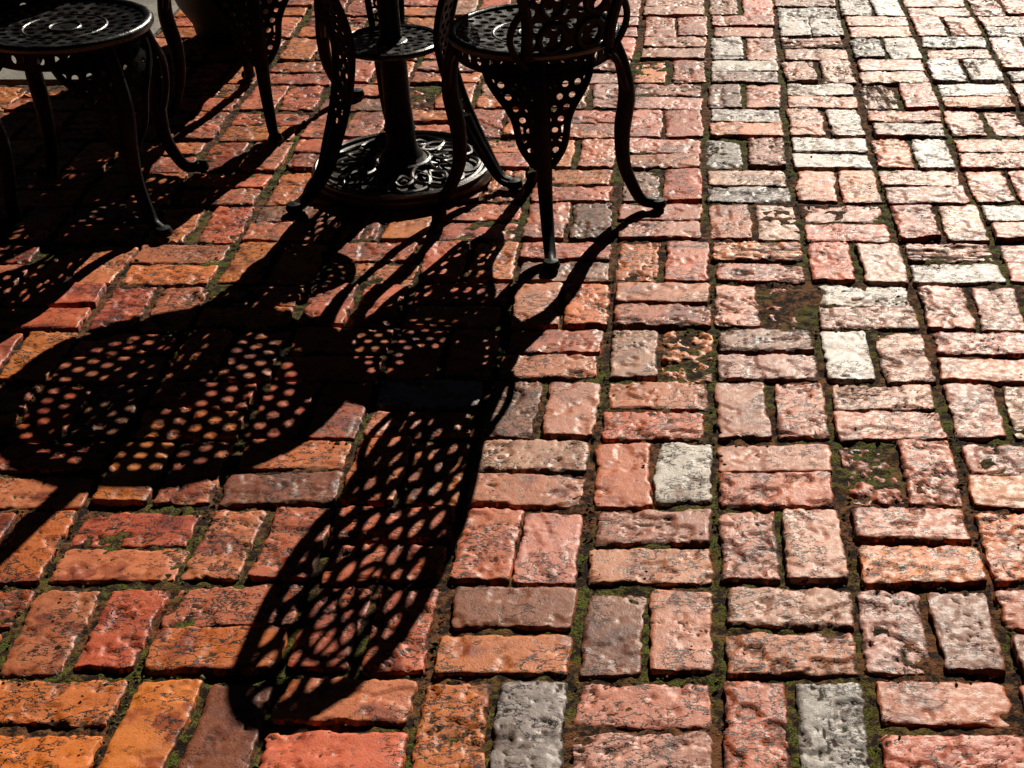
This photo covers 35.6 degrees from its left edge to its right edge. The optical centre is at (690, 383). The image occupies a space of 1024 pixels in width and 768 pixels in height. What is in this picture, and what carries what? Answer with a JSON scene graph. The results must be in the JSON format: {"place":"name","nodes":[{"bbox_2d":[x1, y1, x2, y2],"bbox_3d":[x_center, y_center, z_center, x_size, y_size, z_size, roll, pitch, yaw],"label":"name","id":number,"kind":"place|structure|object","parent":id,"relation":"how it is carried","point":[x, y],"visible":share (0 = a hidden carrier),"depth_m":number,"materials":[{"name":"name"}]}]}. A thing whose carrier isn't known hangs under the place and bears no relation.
{"place":"outdoors","nodes":[
{"label":"outdoors","id":0,"kind":"place"},
{"bbox_2d":[0,0,179,86],"bbox_3d":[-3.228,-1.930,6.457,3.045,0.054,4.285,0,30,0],"label":"concrete sidewalk","id":1,"kind":"structure","parent":0,"point":[9,77],"depth_m":4.64,"materials":[{"name":"grey concrete"}]},
{"bbox_2d":[0,0,1023,767],"bbox_3d":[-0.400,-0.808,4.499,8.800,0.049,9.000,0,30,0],"label":"brick pavement","id":2,"kind":"structure","parent":0,"point":[116,472],"depth_m":2.95,"materials":[{"name":"brick"}]},
{"bbox_2d":[0,0,208,237],"bbox_3d":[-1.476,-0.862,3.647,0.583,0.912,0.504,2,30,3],"label":"ornate metal chair","id":3,"kind":"object","parent":2,"relation":"on","point":[109,38],"visible":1,"depth_m":3.60,"materials":[{"name":"black metal"}]},
{"bbox_2d":[175,0,278,43],"bbox_3d":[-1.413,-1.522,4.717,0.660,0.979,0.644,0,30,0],"label":"potted shrub","id":4,"kind":"object","parent":2,"relation":"on","point":[207,19],"visible":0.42,"depth_m":4.83,"materials":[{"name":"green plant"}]},
{"bbox_2d":[150,0,364,143],"bbox_3d":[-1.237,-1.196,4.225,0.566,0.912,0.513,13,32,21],"label":"ornate metal chair","id":5,"kind":"object","parent":2,"relation":"on","point":[249,23],"visible":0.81,"depth_m":4.16,"materials":[{"name":"black metal"}]},
{"bbox_2d":[311,0,491,209],"bbox_3d":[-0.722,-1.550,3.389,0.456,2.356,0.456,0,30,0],"label":"patio umbrella","id":6,"kind":"object","parent":2,"relation":"on","point":[400,162],"visible":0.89,"depth_m":3.88,"materials":[{"name":"metal"}]},
{"bbox_2d":[285,0,522,213],"bbox_3d":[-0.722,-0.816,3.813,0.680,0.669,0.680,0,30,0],"label":"ornate metal patio table","id":7,"kind":"object","parent":2,"relation":"on","point":[364,44],"visible":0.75,"depth_m":3.77,"materials":[{"name":"black metal"}]},
{"bbox_2d":[0,5,1023,767],"bbox_3d":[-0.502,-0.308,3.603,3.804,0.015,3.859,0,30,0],"label":"joint moss","id":8,"kind":"object","parent":2,"relation":"on","point":[436,643],"visible":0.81,"depth_m":2.89,"materials":[{"name":"green plant"}]},
{"bbox_2d":[7,3,1023,761],"bbox_3d":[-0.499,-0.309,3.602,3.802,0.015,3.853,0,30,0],"label":"grit debris","id":9,"kind":"object","parent":2,"relation":"on","point":[475,425],"visible":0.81,"depth_m":3.08,"materials":[{"name":"grey gravel"}]},
{"bbox_2d":[437,0,666,270],"bbox_3d":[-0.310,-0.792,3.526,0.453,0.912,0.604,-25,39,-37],"label":"ornate metal chair","id":10,"kind":"object","parent":2,"relation":"on","point":[530,45],"visible":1,"depth_m":3.47,"materials":[{"name":"black metal"}]}
]}

